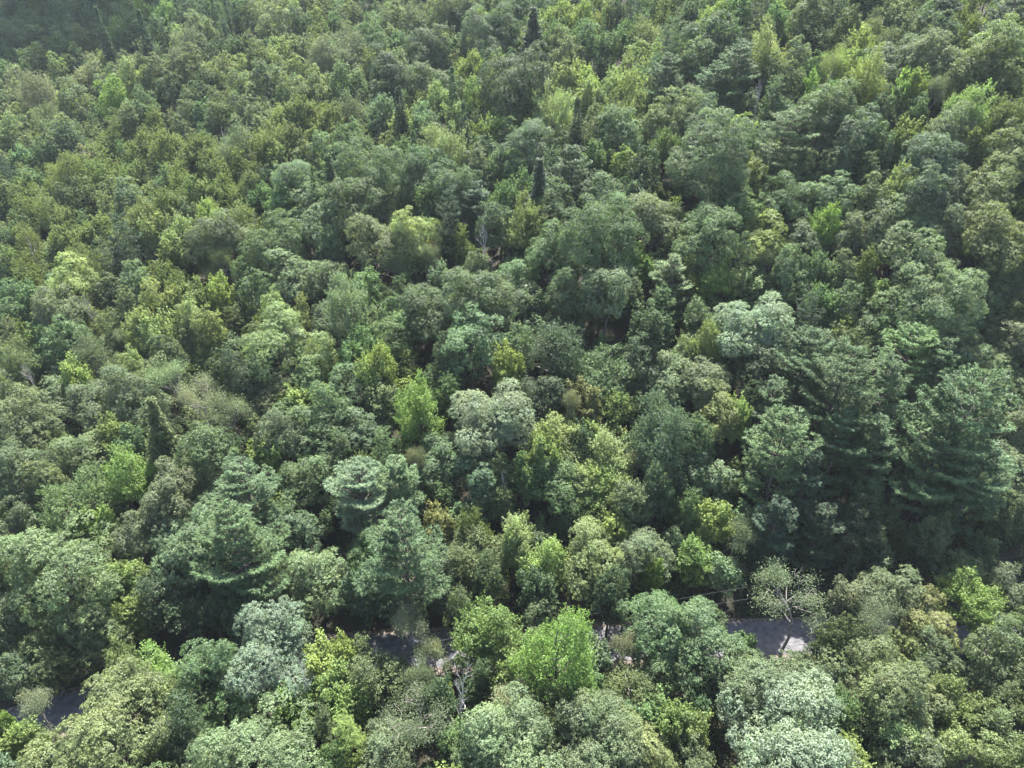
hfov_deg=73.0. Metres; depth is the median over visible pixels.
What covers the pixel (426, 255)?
thin tree
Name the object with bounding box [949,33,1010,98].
broadleaf tree
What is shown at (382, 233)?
broadleaf tree
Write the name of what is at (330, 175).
conifer tree
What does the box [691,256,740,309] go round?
broadleaf tree
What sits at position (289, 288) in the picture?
broadleaf tree
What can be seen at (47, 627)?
broadleaf tree
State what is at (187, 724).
broadleaf tree
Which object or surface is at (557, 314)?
broadleaf tree
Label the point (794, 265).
broadleaf tree
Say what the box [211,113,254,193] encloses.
broadleaf tree
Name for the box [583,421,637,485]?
broadleaf tree
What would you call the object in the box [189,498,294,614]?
pine tree
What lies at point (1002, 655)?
broadleaf tree
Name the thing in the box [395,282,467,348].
broadleaf tree
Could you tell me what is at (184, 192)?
woodland
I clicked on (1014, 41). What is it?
broadleaf tree
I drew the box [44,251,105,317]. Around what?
broadleaf tree
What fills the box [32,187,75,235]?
broadleaf tree
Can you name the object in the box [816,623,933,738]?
broadleaf tree
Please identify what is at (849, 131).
broadleaf tree
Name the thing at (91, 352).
broadleaf tree
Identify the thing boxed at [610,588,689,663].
broadleaf tree
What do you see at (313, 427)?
broadleaf tree
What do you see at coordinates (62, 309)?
broadleaf tree
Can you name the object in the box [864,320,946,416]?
pine tree
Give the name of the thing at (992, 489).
pine tree
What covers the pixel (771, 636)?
road
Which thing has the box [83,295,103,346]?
dead tree
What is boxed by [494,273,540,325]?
broadleaf tree
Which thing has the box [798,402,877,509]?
pine tree
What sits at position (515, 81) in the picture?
broadleaf tree
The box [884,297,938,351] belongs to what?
broadleaf tree
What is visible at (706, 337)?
broadleaf tree
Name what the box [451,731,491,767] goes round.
broadleaf tree
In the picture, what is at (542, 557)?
broadleaf tree
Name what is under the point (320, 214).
broadleaf tree
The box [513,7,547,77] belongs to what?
conifer tree
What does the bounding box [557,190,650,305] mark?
broadleaf tree
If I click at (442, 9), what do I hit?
broadleaf tree
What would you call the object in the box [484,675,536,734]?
thin tree
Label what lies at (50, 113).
broadleaf tree
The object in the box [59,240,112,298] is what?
broadleaf tree
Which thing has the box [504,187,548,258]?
broadleaf tree
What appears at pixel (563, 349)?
broadleaf tree
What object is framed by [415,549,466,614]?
broadleaf tree
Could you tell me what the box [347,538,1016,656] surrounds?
overhead wire
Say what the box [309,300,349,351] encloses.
broadleaf tree
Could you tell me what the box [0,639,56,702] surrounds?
broadleaf tree
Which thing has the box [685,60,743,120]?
pine tree
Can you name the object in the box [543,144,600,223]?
pine tree
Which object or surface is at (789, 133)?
pine tree
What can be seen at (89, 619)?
broadleaf tree
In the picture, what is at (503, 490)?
broadleaf tree
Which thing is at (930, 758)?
broadleaf tree
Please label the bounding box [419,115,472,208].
broadleaf tree
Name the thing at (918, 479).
pine tree
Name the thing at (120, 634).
broadleaf tree
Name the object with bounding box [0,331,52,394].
broadleaf tree
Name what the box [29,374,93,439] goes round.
broadleaf tree
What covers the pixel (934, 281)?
broadleaf tree
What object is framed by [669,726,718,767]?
broadleaf tree
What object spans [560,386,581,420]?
thin tree
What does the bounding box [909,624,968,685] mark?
broadleaf tree
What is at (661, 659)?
broadleaf tree
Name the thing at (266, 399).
broadleaf tree
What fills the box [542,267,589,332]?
broadleaf tree
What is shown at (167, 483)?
broadleaf tree
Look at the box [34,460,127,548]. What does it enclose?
broadleaf tree
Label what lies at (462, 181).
broadleaf tree
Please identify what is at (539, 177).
conifer tree
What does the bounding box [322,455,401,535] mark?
pine tree
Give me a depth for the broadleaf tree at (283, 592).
94.11 m
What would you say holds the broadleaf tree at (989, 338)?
on the ground
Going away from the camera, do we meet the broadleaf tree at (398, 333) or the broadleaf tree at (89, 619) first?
the broadleaf tree at (89, 619)
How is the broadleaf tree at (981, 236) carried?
on the ground
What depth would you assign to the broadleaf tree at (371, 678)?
83.24 m
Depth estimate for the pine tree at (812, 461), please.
98.01 m
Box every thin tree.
[11,683,61,745]
[99,328,132,362]
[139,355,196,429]
[167,370,236,447]
[198,262,228,291]
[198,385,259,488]
[207,245,237,299]
[372,677,454,761]
[381,254,411,290]
[385,593,455,683]
[403,656,437,712]
[405,446,428,507]
[407,632,456,685]
[414,242,441,291]
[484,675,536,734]
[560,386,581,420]
[606,629,643,674]
[623,448,646,482]
[720,514,760,579]
[740,555,844,661]
[752,246,778,306]
[806,38,849,137]
[825,591,903,667]
[881,370,940,425]
[919,72,955,129]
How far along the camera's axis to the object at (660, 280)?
115.62 m
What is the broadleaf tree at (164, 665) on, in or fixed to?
on the ground
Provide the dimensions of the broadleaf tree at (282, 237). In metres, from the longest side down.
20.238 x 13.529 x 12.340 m
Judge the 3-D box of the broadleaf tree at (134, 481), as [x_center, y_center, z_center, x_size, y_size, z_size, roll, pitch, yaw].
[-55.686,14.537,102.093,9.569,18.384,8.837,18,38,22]
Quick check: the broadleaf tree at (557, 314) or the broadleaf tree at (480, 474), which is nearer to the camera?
the broadleaf tree at (480, 474)
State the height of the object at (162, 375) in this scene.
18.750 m
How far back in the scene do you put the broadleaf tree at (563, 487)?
100.06 m
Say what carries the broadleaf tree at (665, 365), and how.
on the ground
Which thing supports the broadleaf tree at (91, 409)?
on the ground
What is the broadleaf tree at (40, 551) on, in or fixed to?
on the ground
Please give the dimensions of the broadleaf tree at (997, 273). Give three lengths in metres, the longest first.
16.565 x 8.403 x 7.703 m
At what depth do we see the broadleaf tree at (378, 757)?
76.63 m
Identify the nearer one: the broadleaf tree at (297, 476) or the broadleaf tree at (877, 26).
the broadleaf tree at (297, 476)
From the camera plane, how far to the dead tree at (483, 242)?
127.05 m
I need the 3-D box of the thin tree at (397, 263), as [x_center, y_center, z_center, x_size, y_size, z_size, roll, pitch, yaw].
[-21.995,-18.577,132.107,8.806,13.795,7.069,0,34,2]
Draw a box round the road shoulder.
[0,613,1018,754]
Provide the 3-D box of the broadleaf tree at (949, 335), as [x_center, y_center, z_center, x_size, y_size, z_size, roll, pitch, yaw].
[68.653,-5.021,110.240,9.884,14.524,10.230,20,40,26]
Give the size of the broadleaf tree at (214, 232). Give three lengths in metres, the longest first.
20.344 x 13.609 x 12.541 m
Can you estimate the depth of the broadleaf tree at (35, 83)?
185.79 m
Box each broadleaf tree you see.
[0,277,40,329]
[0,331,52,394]
[0,369,43,412]
[0,382,58,448]
[0,392,65,467]
[0,437,60,529]
[0,494,40,558]
[0,509,125,626]
[0,582,37,643]
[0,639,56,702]
[0,714,51,767]
[2,626,88,697]
[8,220,47,278]
[11,66,58,116]
[15,654,178,767]
[21,594,86,660]
[28,283,93,349]
[29,100,77,142]
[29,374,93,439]
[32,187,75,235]
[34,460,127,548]
[39,313,99,376]
[41,149,97,205]
[42,431,116,496]
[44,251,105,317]
[54,575,122,654]
[57,326,117,392]
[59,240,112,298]
[62,378,128,432]
[77,299,125,353]
[77,614,135,674]
[96,556,155,609]
[97,361,173,435]
[100,441,164,516]
[101,588,160,654]
[101,654,178,736]
[111,509,172,577]
[117,195,169,260]
[129,562,208,634]
[130,639,193,717]
[135,455,205,537]
[138,687,214,764]
[147,491,233,592]
[149,736,206,767]
[164,24,213,86]
[171,672,240,724]
[172,420,246,496]
[172,637,249,709]
[181,588,247,640]
[183,207,253,290]
[184,688,329,767]
[196,679,271,743]
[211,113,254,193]
[219,348,278,414]
[219,594,313,705]
[228,197,272,268]
[235,208,305,300]
[237,300,335,398]
[239,372,299,425]
[245,573,304,627]
[249,504,327,567]
[251,117,292,166]
[251,402,305,479]
[262,246,326,312]
[270,159,317,239]
[271,672,333,744]
[272,405,350,473]
[273,454,339,515]
[279,546,351,620]
[285,180,357,262]
[296,259,350,302]
[305,31,352,83]
[306,380,357,432]
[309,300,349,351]
[317,265,387,356]
[322,176,396,271]
[324,674,378,738]
[326,405,392,455]
[327,361,377,418]
[329,28,374,82]
[332,136,411,222]
[342,649,414,713]
[343,213,417,295]
[345,521,383,574]
[359,715,417,767]
[367,43,415,104]
[370,309,427,374]
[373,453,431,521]
[381,576,417,633]
[388,205,442,281]
[393,369,446,459]
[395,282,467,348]
[398,144,457,227]
[400,23,452,72]
[401,61,461,109]
[414,430,468,491]
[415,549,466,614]
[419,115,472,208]
[426,0,471,32]
[428,164,491,246]
[434,712,476,767]
[436,301,506,395]
[438,266,519,358]
[441,521,507,599]
[446,377,536,470]
[446,449,498,511]
[447,589,529,672]
[448,681,564,767]
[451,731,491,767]
[459,1,519,63]
[469,104,510,136]
[474,39,556,122]
[474,628,537,699]
[481,450,521,525]
[491,117,554,177]
[492,256,541,312]
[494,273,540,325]
[497,509,535,584]
[503,602,598,706]
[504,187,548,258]
[511,375,575,425]
[515,534,569,594]
[522,317,585,391]
[522,669,583,748]
[523,454,591,522]
[524,77,580,146]
[524,175,578,265]
[524,217,572,292]
[526,421,546,452]
[534,408,586,460]
[538,686,652,767]
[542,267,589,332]
[544,293,593,333]
[554,515,626,604]
[555,432,592,482]
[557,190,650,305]
[559,472,613,535]
[566,460,607,515]
[571,342,636,421]
[574,417,613,464]
[576,263,642,346]
[582,460,615,514]
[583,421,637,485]
[587,170,630,213]
[593,84,643,161]
[594,104,649,183]
[594,448,629,512]
[595,703,683,767]
[600,659,661,715]
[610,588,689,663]
[611,522,677,589]
[619,335,660,394]
[621,12,666,55]
[622,191,689,257]
[626,390,697,491]
[635,600,702,701]
[637,85,686,174]
[638,457,678,526]
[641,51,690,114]
[645,349,703,406]
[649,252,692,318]
[663,107,756,201]
[664,85,708,170]
[665,594,748,700]
[666,8,738,73]
[667,200,742,295]
[669,354,734,413]
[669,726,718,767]
[671,524,721,587]
[674,315,724,397]
[675,294,718,342]
[689,375,749,455]
[689,443,741,501]
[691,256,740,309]
[700,165,758,253]
[707,632,834,731]
[711,291,794,379]
[714,667,862,767]
[719,338,799,396]
[730,207,800,293]
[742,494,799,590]
[746,11,786,107]
[754,169,810,264]
[765,242,815,322]
[778,216,830,267]
[784,0,831,45]
[785,76,861,180]
[786,170,861,253]
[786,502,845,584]
[787,645,835,681]
[803,641,854,697]
[814,102,883,176]
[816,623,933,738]
[825,574,876,626]
[826,491,886,580]
[828,729,876,767]
[830,208,889,285]
[845,40,891,138]
[848,295,895,364]
[848,564,932,630]
[854,16,893,56]
[857,116,890,177]
[858,33,937,95]
[858,192,948,281]
[865,715,932,767]
[871,227,989,360]
[871,731,945,767]
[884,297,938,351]
[891,681,956,749]
[893,132,978,218]
[893,583,959,654]
[895,158,967,260]
[904,27,964,107]
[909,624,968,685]
[913,668,982,742]
[914,315,977,382]
[921,99,979,195]
[923,564,1009,636]
[925,203,979,264]
[927,268,995,340]
[927,726,1005,767]
[933,163,982,225]
[936,78,997,142]
[946,326,997,392]
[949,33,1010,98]
[953,165,1017,268]
[955,200,1023,295]
[956,11,1023,96]
[958,611,1023,701]
[963,147,1023,209]
[963,316,1023,367]
[968,436,1023,504]
[968,701,1023,767]
[973,239,1023,290]
[976,85,1023,164]
[976,274,1023,344]
[977,348,1023,414]
[980,116,1023,208]
[982,660,1023,716]
[983,561,1023,618]
[985,397,1023,448]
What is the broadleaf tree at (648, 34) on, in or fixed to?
on the ground
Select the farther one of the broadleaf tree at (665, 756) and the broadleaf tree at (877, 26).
the broadleaf tree at (877, 26)
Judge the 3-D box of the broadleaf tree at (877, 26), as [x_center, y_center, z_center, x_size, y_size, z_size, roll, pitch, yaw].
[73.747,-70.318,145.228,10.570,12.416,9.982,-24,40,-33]
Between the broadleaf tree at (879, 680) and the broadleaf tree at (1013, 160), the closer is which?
the broadleaf tree at (879, 680)
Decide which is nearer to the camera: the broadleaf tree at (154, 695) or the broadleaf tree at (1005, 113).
the broadleaf tree at (154, 695)
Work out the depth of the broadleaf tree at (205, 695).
81.37 m
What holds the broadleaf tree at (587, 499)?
on the ground
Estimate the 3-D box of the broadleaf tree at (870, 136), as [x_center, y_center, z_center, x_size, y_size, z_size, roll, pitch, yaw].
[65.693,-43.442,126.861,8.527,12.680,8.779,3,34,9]
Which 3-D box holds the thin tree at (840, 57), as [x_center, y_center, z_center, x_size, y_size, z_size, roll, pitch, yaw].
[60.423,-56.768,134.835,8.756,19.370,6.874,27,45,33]
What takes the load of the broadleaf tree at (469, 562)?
on the ground
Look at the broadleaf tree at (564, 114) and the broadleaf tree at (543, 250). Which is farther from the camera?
the broadleaf tree at (564, 114)
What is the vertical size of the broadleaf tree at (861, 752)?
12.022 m
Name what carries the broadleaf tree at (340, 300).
on the ground
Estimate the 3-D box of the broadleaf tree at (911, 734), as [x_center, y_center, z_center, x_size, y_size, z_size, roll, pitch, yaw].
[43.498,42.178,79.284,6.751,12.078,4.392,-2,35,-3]
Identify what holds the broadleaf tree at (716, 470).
on the ground
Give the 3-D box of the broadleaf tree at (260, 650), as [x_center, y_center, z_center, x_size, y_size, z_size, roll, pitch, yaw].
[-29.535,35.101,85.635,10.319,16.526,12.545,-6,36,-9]
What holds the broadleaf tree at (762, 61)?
on the ground
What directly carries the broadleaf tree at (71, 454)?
on the ground
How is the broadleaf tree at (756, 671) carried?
on the ground
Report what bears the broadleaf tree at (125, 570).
on the ground
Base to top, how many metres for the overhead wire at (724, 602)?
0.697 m
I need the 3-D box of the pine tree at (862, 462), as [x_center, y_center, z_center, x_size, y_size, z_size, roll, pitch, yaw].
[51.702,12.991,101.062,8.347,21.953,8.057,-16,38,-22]
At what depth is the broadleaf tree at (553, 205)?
127.08 m
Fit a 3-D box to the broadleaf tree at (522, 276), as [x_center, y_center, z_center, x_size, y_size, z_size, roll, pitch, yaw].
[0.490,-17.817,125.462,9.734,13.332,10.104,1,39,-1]
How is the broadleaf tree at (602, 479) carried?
on the ground
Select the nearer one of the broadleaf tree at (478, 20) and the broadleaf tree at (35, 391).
the broadleaf tree at (35, 391)
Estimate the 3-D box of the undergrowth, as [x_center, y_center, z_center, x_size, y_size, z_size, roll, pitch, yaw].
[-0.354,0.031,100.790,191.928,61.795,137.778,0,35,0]
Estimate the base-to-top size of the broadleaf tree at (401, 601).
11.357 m
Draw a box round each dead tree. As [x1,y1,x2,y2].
[20,364,34,386]
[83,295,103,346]
[298,661,316,731]
[446,662,472,721]
[476,226,493,271]
[753,80,762,120]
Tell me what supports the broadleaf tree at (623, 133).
on the ground
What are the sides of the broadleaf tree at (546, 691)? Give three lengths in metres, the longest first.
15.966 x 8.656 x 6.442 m
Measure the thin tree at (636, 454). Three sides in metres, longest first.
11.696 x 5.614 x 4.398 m
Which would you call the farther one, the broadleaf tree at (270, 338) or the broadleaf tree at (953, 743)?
the broadleaf tree at (270, 338)
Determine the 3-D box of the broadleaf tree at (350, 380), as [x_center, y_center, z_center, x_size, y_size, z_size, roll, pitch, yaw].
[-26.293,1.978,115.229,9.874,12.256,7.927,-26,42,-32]
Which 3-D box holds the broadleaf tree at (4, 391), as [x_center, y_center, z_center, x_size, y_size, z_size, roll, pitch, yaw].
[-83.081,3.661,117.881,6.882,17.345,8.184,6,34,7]
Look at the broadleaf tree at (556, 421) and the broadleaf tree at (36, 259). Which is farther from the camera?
the broadleaf tree at (36, 259)
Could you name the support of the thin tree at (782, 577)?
on the ground
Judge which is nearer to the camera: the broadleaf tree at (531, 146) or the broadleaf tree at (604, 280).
the broadleaf tree at (604, 280)
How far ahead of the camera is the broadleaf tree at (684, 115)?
135.43 m
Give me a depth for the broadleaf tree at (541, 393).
106.89 m
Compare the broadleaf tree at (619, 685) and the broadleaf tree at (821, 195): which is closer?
the broadleaf tree at (619, 685)
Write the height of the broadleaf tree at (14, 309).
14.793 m
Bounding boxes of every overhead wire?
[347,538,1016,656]
[370,555,1020,656]
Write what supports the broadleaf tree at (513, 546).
on the ground
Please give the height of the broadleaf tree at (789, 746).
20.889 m
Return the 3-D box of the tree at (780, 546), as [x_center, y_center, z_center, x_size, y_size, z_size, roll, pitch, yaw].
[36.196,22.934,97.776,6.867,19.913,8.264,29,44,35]
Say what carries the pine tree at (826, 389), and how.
on the ground
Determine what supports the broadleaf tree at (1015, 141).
on the ground
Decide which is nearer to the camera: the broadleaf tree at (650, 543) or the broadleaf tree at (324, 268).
the broadleaf tree at (650, 543)
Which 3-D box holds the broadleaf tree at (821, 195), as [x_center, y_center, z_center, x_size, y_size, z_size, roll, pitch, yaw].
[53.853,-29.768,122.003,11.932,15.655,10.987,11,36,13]
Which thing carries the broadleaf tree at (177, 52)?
on the ground
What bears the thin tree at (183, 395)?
on the ground
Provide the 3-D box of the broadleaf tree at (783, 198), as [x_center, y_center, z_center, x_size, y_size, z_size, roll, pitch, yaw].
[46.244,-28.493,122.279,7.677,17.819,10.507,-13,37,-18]
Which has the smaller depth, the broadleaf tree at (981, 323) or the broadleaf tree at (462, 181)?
the broadleaf tree at (981, 323)
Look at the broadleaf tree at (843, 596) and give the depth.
93.61 m
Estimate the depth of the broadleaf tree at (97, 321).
129.06 m
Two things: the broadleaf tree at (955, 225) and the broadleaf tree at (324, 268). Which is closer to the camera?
the broadleaf tree at (955, 225)
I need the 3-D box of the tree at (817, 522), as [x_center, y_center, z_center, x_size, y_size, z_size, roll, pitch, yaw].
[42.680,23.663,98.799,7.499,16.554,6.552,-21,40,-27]
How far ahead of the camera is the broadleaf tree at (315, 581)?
92.52 m
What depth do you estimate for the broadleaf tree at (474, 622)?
86.31 m
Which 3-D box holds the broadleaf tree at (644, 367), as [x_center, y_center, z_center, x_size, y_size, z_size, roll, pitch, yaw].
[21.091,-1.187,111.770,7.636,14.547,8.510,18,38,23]
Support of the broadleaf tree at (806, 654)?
on the ground
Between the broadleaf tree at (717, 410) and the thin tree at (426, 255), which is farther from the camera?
the thin tree at (426, 255)
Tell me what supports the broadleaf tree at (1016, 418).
on the ground
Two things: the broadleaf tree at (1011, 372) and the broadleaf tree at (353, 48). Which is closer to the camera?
the broadleaf tree at (1011, 372)
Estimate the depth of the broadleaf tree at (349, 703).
80.78 m
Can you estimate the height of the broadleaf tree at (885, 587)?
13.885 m
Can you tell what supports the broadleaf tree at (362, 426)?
on the ground
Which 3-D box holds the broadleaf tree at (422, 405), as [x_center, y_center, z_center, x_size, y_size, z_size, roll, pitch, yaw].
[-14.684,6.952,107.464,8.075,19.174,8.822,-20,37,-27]
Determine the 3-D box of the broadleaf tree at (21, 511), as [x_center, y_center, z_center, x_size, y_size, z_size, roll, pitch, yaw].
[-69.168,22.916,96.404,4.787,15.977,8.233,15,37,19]
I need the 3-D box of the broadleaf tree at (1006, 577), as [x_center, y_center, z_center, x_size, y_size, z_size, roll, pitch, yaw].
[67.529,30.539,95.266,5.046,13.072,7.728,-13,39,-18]
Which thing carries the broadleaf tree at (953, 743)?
on the ground
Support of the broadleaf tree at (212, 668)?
on the ground
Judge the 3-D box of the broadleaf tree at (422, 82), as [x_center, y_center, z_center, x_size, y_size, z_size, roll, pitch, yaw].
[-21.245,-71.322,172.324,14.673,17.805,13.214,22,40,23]
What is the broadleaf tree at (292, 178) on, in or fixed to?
on the ground
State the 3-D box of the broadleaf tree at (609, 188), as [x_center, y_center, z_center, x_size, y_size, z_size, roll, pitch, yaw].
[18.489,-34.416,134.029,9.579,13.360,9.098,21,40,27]
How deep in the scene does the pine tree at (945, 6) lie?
133.80 m
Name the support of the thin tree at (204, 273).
on the ground
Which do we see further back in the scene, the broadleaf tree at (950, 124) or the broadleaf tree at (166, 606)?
the broadleaf tree at (950, 124)
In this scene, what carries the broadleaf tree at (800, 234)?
on the ground
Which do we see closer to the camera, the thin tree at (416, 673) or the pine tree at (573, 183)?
the thin tree at (416, 673)
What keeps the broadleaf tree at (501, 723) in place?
on the ground
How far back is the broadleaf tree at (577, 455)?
103.39 m
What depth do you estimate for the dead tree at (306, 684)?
80.25 m
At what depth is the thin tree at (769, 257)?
114.72 m
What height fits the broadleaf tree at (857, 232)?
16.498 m
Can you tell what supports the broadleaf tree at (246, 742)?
on the ground
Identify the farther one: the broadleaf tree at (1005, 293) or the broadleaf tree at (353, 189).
the broadleaf tree at (353, 189)
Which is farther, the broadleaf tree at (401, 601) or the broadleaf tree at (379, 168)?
the broadleaf tree at (379, 168)
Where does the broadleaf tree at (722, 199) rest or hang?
on the ground
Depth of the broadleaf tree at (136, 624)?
90.42 m
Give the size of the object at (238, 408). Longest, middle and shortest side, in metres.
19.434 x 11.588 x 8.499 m
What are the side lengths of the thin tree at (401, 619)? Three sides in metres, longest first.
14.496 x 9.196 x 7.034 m
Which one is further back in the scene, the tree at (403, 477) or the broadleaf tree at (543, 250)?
the broadleaf tree at (543, 250)
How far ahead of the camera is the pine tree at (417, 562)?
87.45 m
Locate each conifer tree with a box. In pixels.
[144,395,195,508]
[323,151,357,262]
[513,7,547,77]
[519,157,554,255]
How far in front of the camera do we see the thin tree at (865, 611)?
83.99 m
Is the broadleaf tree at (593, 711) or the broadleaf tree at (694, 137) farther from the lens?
the broadleaf tree at (694, 137)
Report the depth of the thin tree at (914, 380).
102.38 m
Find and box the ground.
[0,0,1023,767]
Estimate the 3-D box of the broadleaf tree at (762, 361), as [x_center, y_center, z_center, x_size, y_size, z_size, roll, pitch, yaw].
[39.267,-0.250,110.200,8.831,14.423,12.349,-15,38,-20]
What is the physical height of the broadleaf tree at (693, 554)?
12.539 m
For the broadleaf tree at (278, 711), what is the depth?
80.81 m
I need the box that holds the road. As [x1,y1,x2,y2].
[2,613,1023,735]
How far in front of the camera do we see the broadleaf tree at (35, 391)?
109.91 m
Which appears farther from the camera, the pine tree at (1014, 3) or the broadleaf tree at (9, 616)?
the pine tree at (1014, 3)
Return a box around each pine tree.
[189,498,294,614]
[204,452,295,543]
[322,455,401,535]
[351,497,451,628]
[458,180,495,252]
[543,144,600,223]
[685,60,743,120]
[706,38,766,122]
[738,404,822,508]
[745,374,797,470]
[752,104,831,207]
[770,324,847,430]
[770,444,829,524]
[785,334,895,477]
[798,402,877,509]
[830,412,902,518]
[834,354,914,467]
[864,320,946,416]
[887,362,1023,525]
[888,412,974,527]
[903,337,963,447]
[913,0,965,58]
[924,438,1020,533]
[968,0,1023,65]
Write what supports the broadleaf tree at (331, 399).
on the ground
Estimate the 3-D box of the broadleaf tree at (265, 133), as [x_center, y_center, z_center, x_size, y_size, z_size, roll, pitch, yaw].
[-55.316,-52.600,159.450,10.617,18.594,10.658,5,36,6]
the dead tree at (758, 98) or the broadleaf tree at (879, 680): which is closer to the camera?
the broadleaf tree at (879, 680)
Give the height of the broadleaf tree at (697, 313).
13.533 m
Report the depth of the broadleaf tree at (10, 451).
98.44 m
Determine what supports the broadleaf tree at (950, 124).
on the ground
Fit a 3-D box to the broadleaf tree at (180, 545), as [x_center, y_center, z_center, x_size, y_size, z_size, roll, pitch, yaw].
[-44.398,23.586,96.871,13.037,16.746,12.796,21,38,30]
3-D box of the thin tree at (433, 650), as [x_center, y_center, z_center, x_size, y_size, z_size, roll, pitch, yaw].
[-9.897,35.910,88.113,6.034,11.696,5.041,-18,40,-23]
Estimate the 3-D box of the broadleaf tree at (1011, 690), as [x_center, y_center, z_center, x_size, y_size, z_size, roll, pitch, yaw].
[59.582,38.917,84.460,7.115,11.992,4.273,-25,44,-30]
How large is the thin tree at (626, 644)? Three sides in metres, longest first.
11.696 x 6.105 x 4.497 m
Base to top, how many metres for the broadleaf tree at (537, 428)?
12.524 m
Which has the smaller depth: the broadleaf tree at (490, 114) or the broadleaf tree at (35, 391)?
the broadleaf tree at (35, 391)
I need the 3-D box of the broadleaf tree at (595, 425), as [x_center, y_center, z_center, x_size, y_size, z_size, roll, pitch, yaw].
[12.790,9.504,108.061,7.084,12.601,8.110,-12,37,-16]
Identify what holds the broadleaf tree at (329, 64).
on the ground
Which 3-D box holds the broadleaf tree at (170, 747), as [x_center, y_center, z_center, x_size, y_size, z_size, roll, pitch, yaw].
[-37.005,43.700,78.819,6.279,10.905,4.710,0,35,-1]
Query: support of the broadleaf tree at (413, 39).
on the ground
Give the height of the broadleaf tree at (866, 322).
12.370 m
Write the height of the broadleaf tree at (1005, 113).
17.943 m
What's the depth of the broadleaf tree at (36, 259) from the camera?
146.34 m
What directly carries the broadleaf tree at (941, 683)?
on the ground
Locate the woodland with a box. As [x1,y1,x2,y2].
[0,0,1023,767]
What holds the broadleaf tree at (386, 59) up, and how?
on the ground
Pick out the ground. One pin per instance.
(616, 330)
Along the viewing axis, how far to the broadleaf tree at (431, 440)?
103.27 m
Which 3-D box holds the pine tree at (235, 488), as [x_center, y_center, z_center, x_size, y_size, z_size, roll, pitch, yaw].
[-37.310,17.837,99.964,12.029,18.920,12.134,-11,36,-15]
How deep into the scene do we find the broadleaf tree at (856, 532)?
97.14 m
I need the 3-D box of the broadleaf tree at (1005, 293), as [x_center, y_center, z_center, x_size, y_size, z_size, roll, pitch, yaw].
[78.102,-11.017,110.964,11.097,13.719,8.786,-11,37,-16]
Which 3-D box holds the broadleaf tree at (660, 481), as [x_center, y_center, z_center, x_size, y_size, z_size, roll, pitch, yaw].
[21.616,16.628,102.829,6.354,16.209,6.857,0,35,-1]
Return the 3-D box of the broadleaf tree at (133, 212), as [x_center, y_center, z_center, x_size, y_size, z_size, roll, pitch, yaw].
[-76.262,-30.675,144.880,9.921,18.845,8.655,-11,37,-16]
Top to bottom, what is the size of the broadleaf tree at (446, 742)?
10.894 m
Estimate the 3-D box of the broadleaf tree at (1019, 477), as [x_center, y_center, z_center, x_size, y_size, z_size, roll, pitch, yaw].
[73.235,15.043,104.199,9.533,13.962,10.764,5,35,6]
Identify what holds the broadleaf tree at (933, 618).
on the ground
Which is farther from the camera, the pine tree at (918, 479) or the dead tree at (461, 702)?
the pine tree at (918, 479)
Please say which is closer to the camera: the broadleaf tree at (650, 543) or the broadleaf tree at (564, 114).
the broadleaf tree at (650, 543)
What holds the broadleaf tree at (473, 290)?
on the ground
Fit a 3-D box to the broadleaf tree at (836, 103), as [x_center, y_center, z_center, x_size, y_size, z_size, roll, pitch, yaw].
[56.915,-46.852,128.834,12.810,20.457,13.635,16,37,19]
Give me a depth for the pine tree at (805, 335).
103.39 m
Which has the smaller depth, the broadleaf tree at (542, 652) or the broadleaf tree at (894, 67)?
the broadleaf tree at (542, 652)
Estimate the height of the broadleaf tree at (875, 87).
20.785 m
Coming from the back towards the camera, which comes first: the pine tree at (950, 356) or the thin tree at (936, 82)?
the thin tree at (936, 82)
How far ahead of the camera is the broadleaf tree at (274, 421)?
103.37 m
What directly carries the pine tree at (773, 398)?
on the ground
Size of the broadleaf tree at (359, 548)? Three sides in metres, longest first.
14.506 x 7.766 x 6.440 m
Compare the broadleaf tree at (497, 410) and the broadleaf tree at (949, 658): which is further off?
the broadleaf tree at (497, 410)
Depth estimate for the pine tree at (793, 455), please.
96.72 m
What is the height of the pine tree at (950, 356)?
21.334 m
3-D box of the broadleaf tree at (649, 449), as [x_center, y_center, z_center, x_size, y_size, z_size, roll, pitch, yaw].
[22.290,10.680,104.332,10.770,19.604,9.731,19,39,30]
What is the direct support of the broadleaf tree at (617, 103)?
on the ground
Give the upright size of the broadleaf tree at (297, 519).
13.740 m
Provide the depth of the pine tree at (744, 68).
139.45 m
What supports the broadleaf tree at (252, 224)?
on the ground
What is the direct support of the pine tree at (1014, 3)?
on the ground
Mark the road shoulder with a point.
(385, 631)
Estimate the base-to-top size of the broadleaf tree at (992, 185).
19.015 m
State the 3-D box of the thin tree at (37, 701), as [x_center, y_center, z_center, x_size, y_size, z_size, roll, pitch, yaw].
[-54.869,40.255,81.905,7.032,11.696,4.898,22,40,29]
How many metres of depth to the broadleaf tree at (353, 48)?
179.83 m
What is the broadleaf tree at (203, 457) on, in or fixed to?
on the ground
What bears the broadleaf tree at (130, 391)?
on the ground
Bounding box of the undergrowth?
[5,93,1023,767]
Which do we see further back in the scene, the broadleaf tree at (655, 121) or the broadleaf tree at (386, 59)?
the broadleaf tree at (386, 59)
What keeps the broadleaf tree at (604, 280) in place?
on the ground
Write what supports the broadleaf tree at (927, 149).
on the ground
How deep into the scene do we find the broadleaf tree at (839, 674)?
83.30 m
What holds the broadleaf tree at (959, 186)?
on the ground
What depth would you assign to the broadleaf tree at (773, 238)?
116.48 m
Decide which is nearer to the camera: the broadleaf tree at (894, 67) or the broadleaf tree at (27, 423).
the broadleaf tree at (27, 423)

